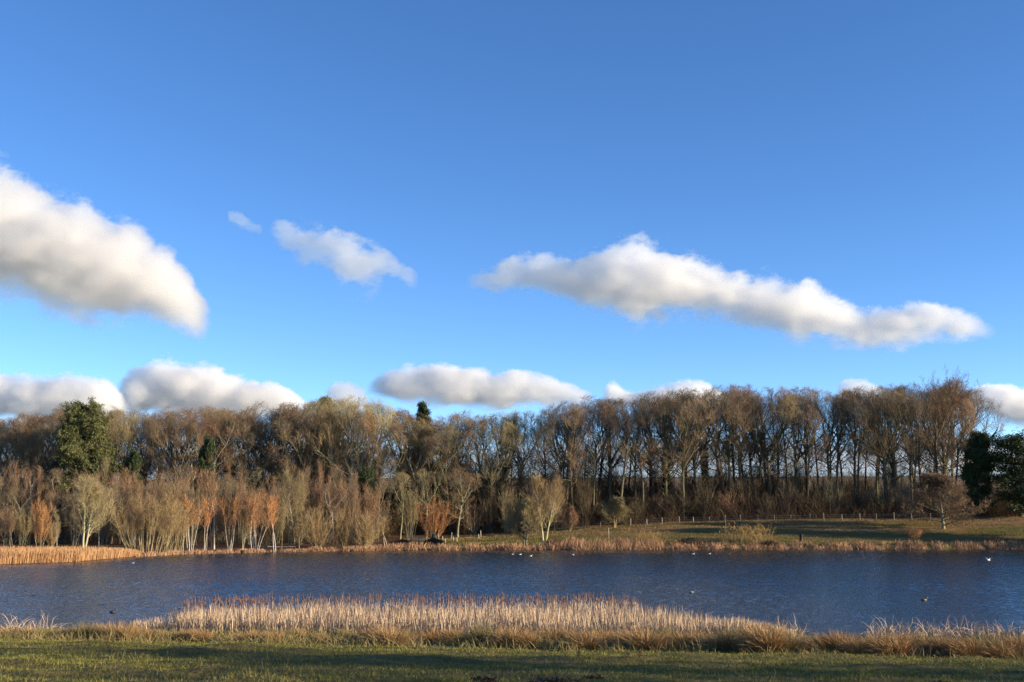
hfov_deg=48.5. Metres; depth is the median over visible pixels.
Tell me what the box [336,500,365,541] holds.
hazel bush
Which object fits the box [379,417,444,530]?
forest tree
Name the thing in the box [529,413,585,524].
forest tree
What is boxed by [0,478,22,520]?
birch tree
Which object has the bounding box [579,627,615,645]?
grass tussock
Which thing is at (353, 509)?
birch tree
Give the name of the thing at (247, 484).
hazel bush
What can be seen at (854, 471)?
forest tree
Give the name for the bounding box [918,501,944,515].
hazel bush
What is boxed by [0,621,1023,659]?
rough grass
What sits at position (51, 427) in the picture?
forest tree
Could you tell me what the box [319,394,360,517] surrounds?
forest tree
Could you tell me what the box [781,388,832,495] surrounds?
forest tree
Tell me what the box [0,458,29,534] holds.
birch tree
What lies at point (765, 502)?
hazel bush
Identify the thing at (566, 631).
grass tussock
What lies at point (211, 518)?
undergrowth
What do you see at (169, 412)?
forest tree
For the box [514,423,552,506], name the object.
forest tree
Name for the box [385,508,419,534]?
hazel bush
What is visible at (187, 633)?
grass tussock
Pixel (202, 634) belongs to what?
grass tussock
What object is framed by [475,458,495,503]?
hazel bush
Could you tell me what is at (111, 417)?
forest tree
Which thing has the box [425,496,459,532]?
hazel bush
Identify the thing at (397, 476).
oak tree
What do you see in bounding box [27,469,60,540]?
birch tree
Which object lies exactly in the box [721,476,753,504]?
hazel bush
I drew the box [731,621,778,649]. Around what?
grass tussock
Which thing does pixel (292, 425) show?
forest tree
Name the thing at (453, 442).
forest tree
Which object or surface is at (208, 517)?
birch stool
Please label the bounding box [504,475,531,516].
hazel bush
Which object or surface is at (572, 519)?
tree
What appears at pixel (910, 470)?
forest tree
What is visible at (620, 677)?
meadow grass
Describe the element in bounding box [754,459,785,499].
hazel bush
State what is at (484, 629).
grass tussock
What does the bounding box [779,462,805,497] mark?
hazel bush
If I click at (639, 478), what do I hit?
hazel bush
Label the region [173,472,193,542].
birch tree
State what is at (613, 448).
forest tree
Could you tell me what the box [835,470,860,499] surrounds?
hazel bush
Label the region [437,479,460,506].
hazel bush
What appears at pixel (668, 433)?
forest tree
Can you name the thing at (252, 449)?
forest tree
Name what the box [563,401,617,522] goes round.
forest tree
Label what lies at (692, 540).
bramble clump
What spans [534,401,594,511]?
forest tree
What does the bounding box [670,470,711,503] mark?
hazel bush
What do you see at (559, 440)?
forest tree
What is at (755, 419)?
forest tree
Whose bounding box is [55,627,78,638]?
grass tussock
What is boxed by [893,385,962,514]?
forest tree
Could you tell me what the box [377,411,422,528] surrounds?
forest tree
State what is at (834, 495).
hazel bush
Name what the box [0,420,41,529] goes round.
forest tree
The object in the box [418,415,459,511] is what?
forest tree
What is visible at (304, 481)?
birch tree
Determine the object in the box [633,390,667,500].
forest tree
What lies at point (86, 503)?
birch tree
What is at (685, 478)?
forest tree
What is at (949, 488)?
field tree
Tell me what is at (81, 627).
grass tussock
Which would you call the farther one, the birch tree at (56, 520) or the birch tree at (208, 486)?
the birch tree at (208, 486)
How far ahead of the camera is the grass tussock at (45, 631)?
44.04 m
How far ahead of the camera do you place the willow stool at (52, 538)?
145.67 m
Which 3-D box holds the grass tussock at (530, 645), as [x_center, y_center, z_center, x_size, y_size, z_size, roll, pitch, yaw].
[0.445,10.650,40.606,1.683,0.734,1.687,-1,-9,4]
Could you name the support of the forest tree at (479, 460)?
on the ground at (407, 661)
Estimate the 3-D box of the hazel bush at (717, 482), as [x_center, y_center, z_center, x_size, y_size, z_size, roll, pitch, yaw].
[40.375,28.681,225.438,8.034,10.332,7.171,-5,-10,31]
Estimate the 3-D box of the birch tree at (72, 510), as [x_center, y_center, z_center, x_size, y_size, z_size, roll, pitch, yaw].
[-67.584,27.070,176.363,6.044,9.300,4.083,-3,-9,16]
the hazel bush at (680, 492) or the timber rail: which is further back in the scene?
the hazel bush at (680, 492)
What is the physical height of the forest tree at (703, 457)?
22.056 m
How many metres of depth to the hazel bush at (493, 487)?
232.75 m
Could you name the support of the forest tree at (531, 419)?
on the ground at (407, 661)
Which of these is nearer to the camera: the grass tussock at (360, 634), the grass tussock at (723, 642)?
the grass tussock at (723, 642)
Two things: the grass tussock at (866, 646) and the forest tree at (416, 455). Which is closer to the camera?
the grass tussock at (866, 646)
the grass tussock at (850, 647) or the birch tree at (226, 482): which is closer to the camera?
the grass tussock at (850, 647)
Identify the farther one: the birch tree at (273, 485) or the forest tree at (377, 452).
the forest tree at (377, 452)
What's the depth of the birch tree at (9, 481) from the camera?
185.99 m
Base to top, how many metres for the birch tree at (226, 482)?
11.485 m
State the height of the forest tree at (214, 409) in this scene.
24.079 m
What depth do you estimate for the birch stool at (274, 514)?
163.56 m
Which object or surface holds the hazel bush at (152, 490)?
on the ground at (407, 661)
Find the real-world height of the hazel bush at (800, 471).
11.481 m
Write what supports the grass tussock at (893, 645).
on the ground at (407, 661)
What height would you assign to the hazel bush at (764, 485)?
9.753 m
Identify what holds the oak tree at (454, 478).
on the ground at (407, 661)
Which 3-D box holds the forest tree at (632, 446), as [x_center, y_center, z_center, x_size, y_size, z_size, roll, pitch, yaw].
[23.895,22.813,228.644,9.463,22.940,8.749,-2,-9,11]
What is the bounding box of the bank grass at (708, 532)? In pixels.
[401,519,1023,549]
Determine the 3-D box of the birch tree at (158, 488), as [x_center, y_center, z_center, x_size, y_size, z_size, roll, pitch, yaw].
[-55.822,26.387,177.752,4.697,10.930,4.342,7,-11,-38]
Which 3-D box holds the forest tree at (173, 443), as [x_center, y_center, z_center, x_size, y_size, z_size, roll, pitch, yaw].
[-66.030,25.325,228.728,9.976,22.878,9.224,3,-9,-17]
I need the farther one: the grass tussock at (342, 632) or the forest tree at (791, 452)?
the forest tree at (791, 452)
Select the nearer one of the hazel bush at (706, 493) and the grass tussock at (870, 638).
the grass tussock at (870, 638)
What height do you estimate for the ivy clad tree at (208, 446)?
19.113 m
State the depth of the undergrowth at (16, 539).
183.01 m
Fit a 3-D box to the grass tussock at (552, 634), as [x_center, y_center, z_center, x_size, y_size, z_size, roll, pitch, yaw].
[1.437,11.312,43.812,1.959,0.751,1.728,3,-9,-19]
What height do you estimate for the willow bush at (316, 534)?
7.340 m
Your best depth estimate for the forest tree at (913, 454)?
212.37 m
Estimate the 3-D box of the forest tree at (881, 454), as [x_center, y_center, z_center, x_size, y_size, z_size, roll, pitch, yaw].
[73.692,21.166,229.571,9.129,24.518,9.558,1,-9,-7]
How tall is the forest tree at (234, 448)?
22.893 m
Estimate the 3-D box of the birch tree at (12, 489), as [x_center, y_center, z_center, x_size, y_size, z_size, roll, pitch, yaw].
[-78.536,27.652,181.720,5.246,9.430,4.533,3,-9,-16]
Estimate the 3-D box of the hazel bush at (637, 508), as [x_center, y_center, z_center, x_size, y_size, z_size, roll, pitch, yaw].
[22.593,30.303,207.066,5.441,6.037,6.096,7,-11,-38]
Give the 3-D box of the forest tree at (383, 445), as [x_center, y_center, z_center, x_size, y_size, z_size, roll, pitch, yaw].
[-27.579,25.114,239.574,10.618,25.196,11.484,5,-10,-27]
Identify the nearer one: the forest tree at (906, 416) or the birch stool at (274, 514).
the birch stool at (274, 514)
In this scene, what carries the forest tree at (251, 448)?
on the ground at (407, 661)
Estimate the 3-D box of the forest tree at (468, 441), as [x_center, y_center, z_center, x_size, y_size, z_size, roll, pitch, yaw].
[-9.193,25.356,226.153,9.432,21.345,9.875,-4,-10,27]
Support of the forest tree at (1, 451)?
on the ground at (407, 661)
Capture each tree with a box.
[0,412,44,513]
[0,413,48,515]
[0,417,13,474]
[0,418,19,482]
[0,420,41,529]
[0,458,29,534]
[0,467,12,510]
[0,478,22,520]
[0,505,17,544]
[1,424,57,509]
[3,413,50,510]
[6,486,35,542]
[9,413,84,482]
[14,466,44,513]
[14,508,36,544]
[16,413,63,513]
[19,421,64,509]
[24,414,61,499]
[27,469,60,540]
[32,410,77,488]
[36,408,68,508]
[37,405,100,530]
[40,469,64,540]
[41,490,71,544]
[45,468,91,541]
[47,397,122,538]
[50,507,62,538]
[63,487,92,544]
[65,473,121,547]
[72,470,100,543]
[78,456,118,541]
[85,408,137,528]
[85,410,124,532]
[87,407,130,524]
[97,485,118,544]
[102,405,131,458]
[102,411,142,492]
[102,472,133,543]
[105,412,140,484]
[106,408,150,484]
[107,407,154,484]
[108,462,140,541]
[109,482,138,543]
[118,448,143,530]
[119,483,144,544]
[120,412,158,518]
[120,412,161,480]
[123,416,179,524]
[124,414,161,493]
[128,478,157,542]
[139,405,203,478]
[140,410,197,490]
[140,413,177,504]
[142,409,174,488]
[142,469,165,542]
[143,413,203,534]
[144,477,170,544]
[152,479,181,544]
[157,409,197,490]
[161,465,194,539]
[165,414,184,474]
[171,409,220,526]
[173,412,220,493]
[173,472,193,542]
[175,404,242,485]
[177,409,239,491]
[182,484,206,544]
[184,412,245,536]
[184,466,221,539]
[186,489,206,545]
[193,435,216,538]
[195,407,238,480]
[199,407,265,518]
[199,466,222,548]
[202,408,248,509]
[210,474,238,538]
[213,482,238,543]
[214,414,267,532]
[215,409,262,481]
[218,411,257,498]
[221,481,247,543]
[225,470,255,543]
[227,409,290,513]
[232,407,275,493]
[236,506,254,549]
[238,411,280,528]
[240,400,270,477]
[240,404,304,495]
[240,466,264,541]
[241,484,266,544]
[249,406,295,480]
[249,407,295,517]
[255,401,318,526]
[255,482,283,544]
[260,410,321,508]
[260,474,294,543]
[265,415,312,531]
[268,411,340,527]
[270,403,353,529]
[273,463,308,548]
[276,403,337,518]
[277,479,300,543]
[278,501,286,549]
[287,395,355,521]
[292,462,319,537]
[293,397,344,524]
[296,489,309,548]
[298,408,353,529]
[300,471,329,542]
[303,399,359,521]
[307,403,380,508]
[308,461,347,542]
[312,397,377,493]
[318,481,351,540]
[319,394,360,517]
[325,464,357,532]
[329,409,384,493]
[330,395,395,494]
[333,402,396,478]
[340,478,361,542]
[347,396,369,475]
[351,479,381,537]
[352,464,383,536]
[352,481,381,541]
[357,402,397,523]
[358,405,402,481]
[363,477,392,540]
[366,420,407,535]
[367,402,403,485]
[376,408,416,484]
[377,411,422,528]
[377,514,392,545]
[379,407,415,486]
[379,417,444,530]
[387,471,417,538]
[390,401,446,503]
[394,420,437,463]
[400,485,424,538]
[401,415,444,526]
[408,426,456,532]
[408,469,445,537]
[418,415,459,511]
[419,425,475,531]
[429,412,471,527]
[433,416,477,514]
[439,467,481,537]
[441,417,484,479]
[444,408,483,521]
[447,427,480,530]
[457,413,508,525]
[458,415,524,530]
[474,412,533,517]
[476,416,513,498]
[484,412,526,490]
[493,424,532,505]
[498,411,531,481]
[499,411,545,502]
[500,497,545,545]
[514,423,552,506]
[519,472,569,544]
[522,411,564,483]
[529,404,561,519]
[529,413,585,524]
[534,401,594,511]
[535,403,586,505]
[542,400,595,508]
[544,402,598,525]
[559,505,578,531]
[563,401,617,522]
[568,399,622,493]
[571,395,632,518]
[576,403,597,478]
[581,395,646,510]
[589,400,637,497]
[599,496,632,527]
[602,398,646,523]
[608,399,651,493]
[609,407,670,520]
[610,396,658,506]
[614,397,680,493]
[627,399,706,518]
[630,391,701,504]
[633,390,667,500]
[640,395,696,475]
[651,387,728,512]
[652,391,720,519]
[656,393,715,486]
[669,389,710,490]
[669,402,732,511]
[676,390,731,511]
[691,385,761,512]
[691,392,746,484]
[697,383,748,496]
[706,390,780,489]
[715,382,771,497]
[716,384,747,488]
[720,389,783,508]
[730,392,813,510]
[741,388,796,484]
[742,386,767,498]
[745,385,806,511]
[761,386,833,509]
[763,389,808,479]
[764,394,805,507]
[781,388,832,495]
[782,394,829,511]
[791,386,849,494]
[799,392,858,491]
[803,389,868,510]
[807,397,859,486]
[820,390,853,485]
[828,389,879,511]
[831,388,883,503]
[841,386,881,501]
[845,383,906,504]
[845,390,921,515]
[846,389,936,512]
[852,384,920,503]
[853,388,897,493]
[869,386,912,484]
[872,381,947,504]
[888,472,996,528]
[891,365,1010,474]
[891,392,932,512]
[893,383,954,493]
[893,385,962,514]
[895,382,929,483]
[898,386,964,490]
[906,388,964,500]
[926,398,985,479]
[932,388,1006,470]
[937,388,975,483]
[955,430,999,515]
[980,427,1023,516]
[1014,452,1023,505]
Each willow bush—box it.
[295,502,342,548]
[324,506,361,548]
[343,505,384,545]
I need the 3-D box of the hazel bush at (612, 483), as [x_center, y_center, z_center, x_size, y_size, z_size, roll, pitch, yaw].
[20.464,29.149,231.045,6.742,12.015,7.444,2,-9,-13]
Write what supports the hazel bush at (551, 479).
on the ground at (407, 661)
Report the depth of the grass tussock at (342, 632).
45.10 m
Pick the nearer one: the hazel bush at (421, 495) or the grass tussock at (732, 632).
the grass tussock at (732, 632)
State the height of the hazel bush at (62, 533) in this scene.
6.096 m
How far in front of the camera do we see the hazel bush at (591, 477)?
218.20 m
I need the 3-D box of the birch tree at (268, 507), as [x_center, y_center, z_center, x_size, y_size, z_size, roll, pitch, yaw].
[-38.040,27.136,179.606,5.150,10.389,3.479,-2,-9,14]
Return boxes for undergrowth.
[0,520,388,546]
[3,490,385,526]
[363,479,1017,537]
[499,481,1009,509]
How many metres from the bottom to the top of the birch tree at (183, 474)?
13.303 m
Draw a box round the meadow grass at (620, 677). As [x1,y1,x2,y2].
[0,637,1023,681]
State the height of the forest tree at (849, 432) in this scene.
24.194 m
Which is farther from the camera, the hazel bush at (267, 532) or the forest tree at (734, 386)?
the forest tree at (734, 386)
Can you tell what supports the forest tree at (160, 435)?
on the ground at (407, 661)
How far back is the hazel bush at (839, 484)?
218.01 m
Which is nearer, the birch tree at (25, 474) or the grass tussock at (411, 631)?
the grass tussock at (411, 631)
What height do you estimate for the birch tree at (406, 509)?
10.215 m
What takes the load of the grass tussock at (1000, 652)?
on the ground at (407, 661)
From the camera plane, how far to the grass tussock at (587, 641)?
39.91 m
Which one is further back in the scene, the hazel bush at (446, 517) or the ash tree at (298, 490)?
the hazel bush at (446, 517)
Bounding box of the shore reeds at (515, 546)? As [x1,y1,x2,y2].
[136,536,1023,556]
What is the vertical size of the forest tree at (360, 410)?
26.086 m
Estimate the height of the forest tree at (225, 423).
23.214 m
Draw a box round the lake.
[0,550,1023,638]
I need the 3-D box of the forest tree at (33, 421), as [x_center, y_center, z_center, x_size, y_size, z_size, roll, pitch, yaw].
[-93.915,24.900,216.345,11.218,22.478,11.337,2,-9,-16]
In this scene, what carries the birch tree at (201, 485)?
on the ground at (407, 661)
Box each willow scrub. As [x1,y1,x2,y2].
[630,530,669,544]
[716,521,776,544]
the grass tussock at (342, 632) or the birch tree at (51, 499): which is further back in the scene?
the birch tree at (51, 499)
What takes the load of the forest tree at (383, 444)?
on the ground at (407, 661)
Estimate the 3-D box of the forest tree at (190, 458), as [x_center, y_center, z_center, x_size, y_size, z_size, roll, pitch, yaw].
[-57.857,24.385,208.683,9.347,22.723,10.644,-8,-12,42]
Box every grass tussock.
[0,625,25,637]
[20,626,39,638]
[31,627,55,638]
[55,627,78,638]
[65,621,104,638]
[78,621,109,638]
[90,620,144,638]
[108,624,146,640]
[135,627,154,639]
[149,630,169,640]
[167,631,183,640]
[175,627,198,640]
[183,627,213,641]
[228,632,251,641]
[244,628,263,641]
[257,628,287,642]
[282,624,310,638]
[310,632,330,642]
[329,628,349,639]
[347,628,371,641]
[354,621,399,642]
[364,624,421,646]
[402,627,424,640]
[413,627,448,642]
[439,625,471,642]
[449,630,482,645]
[462,622,505,644]
[477,627,506,646]
[482,624,546,648]
[508,629,543,648]
[527,626,571,643]
[555,625,582,639]
[555,627,612,649]
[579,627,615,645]
[605,628,626,643]
[607,625,661,647]
[614,623,682,651]
[649,626,680,640]
[661,629,704,649]
[686,628,716,645]
[690,628,747,651]
[716,625,749,644]
[730,620,799,653]
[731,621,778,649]
[749,630,806,652]
[793,632,848,652]
[802,627,864,650]
[831,635,869,653]
[853,640,875,654]
[855,632,902,646]
[863,632,927,655]
[890,631,927,648]
[908,632,940,646]
[910,635,956,655]
[929,636,975,656]
[936,637,995,657]
[959,633,1004,652]
[970,637,1021,657]
[991,632,1023,654]
[997,632,1023,656]
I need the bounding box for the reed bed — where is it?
[128,590,800,641]
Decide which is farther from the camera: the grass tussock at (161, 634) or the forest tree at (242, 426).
the forest tree at (242, 426)
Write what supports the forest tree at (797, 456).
on the ground at (407, 661)
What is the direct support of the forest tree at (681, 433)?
on the ground at (407, 661)
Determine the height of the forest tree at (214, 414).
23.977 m
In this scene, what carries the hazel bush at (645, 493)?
on the ground at (407, 661)
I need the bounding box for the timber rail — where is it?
[410,536,425,543]
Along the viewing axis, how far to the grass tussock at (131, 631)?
43.03 m
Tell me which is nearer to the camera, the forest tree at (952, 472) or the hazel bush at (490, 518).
the hazel bush at (490, 518)
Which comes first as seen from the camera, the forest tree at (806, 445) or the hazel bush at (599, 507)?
the hazel bush at (599, 507)
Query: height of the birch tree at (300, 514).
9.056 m
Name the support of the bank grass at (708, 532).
on the ground at (407, 661)
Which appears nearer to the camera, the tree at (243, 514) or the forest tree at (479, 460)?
the tree at (243, 514)
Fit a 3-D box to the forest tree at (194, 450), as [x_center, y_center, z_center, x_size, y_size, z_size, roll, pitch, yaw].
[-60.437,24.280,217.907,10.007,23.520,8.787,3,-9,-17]
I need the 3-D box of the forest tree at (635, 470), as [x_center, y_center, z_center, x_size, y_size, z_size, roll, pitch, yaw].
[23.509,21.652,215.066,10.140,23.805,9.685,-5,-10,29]
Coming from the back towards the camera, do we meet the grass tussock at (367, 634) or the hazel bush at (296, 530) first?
the hazel bush at (296, 530)
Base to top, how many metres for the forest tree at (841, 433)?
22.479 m
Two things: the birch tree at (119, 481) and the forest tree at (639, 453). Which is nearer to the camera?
the birch tree at (119, 481)
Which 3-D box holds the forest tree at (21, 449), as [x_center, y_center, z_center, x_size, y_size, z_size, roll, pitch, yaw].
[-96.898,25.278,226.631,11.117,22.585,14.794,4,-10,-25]
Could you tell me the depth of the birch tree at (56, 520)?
144.13 m
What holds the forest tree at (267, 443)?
on the ground at (407, 661)
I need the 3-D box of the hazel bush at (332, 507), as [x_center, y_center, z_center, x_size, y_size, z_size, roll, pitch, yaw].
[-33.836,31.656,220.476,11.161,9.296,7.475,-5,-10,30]
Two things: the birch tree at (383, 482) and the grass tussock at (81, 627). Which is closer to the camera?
the grass tussock at (81, 627)
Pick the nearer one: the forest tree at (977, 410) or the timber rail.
the timber rail
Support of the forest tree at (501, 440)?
on the ground at (407, 661)
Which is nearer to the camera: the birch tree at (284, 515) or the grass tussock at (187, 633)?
the grass tussock at (187, 633)
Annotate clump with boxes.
[388,538,415,546]
[423,538,446,545]
[677,536,708,545]
[758,539,782,546]
[980,534,1000,540]
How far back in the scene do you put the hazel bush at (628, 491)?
221.07 m
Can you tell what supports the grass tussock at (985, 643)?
on the ground at (407, 661)
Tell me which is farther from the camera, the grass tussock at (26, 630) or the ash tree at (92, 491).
the ash tree at (92, 491)
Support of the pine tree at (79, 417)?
on the ground at (407, 661)
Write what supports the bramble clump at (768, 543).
on the ground at (407, 661)
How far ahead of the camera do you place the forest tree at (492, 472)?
209.34 m
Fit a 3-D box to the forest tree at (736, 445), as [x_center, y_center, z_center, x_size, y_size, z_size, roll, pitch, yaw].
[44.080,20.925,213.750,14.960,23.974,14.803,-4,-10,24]
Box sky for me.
[0,0,1023,479]
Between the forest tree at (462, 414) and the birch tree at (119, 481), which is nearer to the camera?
the birch tree at (119, 481)
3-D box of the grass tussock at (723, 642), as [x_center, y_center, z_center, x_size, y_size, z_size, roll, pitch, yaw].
[7.229,10.458,39.811,2.769,0.870,2.302,-1,-9,9]
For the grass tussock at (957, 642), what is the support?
on the ground at (407, 661)
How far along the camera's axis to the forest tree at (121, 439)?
230.68 m
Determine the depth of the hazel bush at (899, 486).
223.29 m
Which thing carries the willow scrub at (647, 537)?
on the ground at (407, 661)
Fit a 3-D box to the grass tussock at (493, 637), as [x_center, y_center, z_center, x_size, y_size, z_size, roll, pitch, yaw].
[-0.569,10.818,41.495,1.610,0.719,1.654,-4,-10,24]
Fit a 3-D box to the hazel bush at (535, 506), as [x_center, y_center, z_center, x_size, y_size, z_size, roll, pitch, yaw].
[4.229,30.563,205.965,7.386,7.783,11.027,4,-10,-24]
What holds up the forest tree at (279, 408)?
on the ground at (407, 661)
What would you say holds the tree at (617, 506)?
on the ground at (407, 661)
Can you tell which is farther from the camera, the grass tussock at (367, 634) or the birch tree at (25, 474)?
the birch tree at (25, 474)
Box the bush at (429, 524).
[416,495,457,538]
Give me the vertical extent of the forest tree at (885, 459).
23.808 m
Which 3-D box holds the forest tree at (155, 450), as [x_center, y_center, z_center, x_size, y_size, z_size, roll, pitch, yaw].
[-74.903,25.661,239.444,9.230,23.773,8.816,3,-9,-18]
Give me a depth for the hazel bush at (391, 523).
206.02 m
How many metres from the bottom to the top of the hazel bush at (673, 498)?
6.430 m
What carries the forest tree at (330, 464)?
on the ground at (407, 661)
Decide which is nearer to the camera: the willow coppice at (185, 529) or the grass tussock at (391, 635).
the grass tussock at (391, 635)
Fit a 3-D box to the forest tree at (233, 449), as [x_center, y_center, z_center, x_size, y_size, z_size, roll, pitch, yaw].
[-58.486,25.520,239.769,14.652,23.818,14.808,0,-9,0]
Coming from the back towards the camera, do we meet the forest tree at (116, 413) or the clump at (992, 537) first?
the forest tree at (116, 413)
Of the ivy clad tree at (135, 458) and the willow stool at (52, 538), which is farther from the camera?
the ivy clad tree at (135, 458)
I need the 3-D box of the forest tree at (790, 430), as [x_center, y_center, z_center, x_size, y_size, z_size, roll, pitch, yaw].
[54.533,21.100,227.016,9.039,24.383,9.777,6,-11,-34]
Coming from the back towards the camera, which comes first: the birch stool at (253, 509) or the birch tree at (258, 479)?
the birch tree at (258, 479)
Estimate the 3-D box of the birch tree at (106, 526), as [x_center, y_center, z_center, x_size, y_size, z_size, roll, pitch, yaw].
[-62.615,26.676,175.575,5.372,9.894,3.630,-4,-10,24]
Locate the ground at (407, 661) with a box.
[0,476,1023,681]
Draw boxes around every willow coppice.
[110,489,193,552]
[155,499,190,550]
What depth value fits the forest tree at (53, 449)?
207.68 m
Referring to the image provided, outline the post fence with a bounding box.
[554,512,966,530]
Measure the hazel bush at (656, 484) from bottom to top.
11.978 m
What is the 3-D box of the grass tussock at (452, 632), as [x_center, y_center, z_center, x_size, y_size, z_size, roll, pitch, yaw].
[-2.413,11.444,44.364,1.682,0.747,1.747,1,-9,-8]
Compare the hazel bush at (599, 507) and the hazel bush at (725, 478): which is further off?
the hazel bush at (725, 478)
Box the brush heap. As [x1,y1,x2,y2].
[543,537,566,546]
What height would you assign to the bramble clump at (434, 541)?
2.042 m
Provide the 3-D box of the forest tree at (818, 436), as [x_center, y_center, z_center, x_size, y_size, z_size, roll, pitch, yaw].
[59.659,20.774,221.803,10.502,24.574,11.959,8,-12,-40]
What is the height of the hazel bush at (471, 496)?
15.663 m
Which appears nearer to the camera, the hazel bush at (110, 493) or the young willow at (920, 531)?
the young willow at (920, 531)
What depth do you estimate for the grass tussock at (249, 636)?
42.90 m
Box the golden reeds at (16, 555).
[0,545,141,563]
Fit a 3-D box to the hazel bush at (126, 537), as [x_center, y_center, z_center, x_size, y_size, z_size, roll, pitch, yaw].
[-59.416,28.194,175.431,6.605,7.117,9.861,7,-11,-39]
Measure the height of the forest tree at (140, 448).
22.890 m
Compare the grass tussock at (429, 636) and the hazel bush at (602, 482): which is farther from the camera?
the hazel bush at (602, 482)
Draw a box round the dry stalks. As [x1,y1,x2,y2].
[9,639,1022,681]
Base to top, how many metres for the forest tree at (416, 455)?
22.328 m
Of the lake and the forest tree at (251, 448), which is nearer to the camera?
the lake
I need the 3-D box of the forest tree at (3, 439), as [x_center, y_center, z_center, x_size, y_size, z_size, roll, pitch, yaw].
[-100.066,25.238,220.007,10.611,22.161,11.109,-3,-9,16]
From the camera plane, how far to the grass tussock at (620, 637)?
41.28 m
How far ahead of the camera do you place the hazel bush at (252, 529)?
191.15 m
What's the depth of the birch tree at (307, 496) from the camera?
188.35 m
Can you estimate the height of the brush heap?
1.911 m
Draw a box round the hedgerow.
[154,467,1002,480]
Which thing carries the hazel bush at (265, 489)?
on the ground at (407, 661)
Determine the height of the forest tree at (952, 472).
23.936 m
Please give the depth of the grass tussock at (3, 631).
44.42 m
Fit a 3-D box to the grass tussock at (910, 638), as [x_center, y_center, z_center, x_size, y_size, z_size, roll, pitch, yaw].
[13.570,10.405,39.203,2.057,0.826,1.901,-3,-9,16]
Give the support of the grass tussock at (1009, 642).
on the ground at (407, 661)
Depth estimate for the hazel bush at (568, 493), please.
226.98 m
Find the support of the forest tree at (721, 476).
on the ground at (407, 661)
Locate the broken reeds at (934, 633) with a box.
[0,613,1023,641]
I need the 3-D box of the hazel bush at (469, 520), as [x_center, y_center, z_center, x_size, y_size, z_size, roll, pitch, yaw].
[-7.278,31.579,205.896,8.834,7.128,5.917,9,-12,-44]
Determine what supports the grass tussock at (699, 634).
on the ground at (407, 661)
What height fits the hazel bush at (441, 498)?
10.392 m
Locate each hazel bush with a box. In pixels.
[0,499,30,539]
[11,503,51,544]
[52,514,76,544]
[91,508,115,543]
[100,476,120,524]
[106,511,151,544]
[142,509,161,538]
[144,475,169,524]
[209,506,238,540]
[231,459,261,507]
[233,515,263,539]
[245,473,278,521]
[255,513,288,544]
[277,508,310,544]
[319,513,337,540]
[327,485,347,526]
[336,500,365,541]
[374,503,400,536]
[377,485,396,515]
[378,480,392,510]
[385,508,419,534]
[410,462,434,522]
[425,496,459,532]
[435,480,454,516]
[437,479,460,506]
[453,453,489,513]
[455,499,485,533]
[467,466,495,516]
[472,482,501,532]
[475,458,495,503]
[482,452,509,506]
[491,480,519,531]
[492,470,516,514]
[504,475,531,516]
[509,472,542,506]
[516,490,555,526]
[524,466,562,507]
[544,469,567,527]
[552,480,578,505]
[565,468,601,524]
[571,454,606,514]
[575,500,624,522]
[592,485,607,509]
[596,460,614,501]
[597,462,626,501]
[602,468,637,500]
[604,476,645,508]
[621,462,652,500]
[625,494,646,521]
[633,479,662,511]
[638,459,661,497]
[644,492,673,512]
[645,493,667,518]
[651,465,688,506]
[656,489,706,518]
[659,486,693,501]
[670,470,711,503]
[684,471,727,517]
[699,464,727,507]
[711,463,738,498]
[711,487,743,516]
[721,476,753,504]
[722,469,764,516]
[738,456,765,498]
[744,467,779,507]
[751,491,779,517]
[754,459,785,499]
[771,475,785,499]
[773,472,802,514]
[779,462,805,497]
[791,456,815,498]
[793,486,831,516]
[803,470,849,498]
[810,470,854,515]
[821,471,854,506]
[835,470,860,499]
[842,480,874,515]
[846,471,869,496]
[859,470,881,496]
[864,485,899,515]
[866,481,892,505]
[871,458,913,501]
[886,473,916,516]
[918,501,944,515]
[996,496,1014,512]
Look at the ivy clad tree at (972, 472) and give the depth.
205.91 m
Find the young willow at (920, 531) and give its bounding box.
[906,527,923,539]
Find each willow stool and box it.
[28,498,54,547]
[44,520,60,546]
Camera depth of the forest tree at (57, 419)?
214.45 m
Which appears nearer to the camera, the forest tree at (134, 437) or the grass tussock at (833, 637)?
the grass tussock at (833, 637)
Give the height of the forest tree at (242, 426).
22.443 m
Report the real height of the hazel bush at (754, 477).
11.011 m
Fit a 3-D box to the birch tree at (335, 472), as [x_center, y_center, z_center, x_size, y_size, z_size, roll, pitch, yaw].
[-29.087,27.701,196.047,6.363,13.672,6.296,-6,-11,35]
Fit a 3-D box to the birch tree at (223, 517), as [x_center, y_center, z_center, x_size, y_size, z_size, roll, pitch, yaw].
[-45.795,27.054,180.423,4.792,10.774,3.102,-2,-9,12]
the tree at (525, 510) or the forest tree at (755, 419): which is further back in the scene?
the forest tree at (755, 419)
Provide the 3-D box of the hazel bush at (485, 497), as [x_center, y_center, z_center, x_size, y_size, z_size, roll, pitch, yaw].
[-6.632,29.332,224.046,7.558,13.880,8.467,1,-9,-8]
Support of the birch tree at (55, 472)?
on the ground at (407, 661)
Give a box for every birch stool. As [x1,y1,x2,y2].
[179,493,207,550]
[182,498,190,550]
[201,496,216,550]
[217,495,244,550]
[244,489,275,550]
[264,493,280,550]
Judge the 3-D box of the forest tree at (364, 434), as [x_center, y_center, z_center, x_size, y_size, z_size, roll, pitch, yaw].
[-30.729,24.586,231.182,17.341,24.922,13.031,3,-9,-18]
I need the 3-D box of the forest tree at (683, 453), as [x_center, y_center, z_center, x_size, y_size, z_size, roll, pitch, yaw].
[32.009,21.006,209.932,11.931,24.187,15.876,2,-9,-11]
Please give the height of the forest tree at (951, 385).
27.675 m

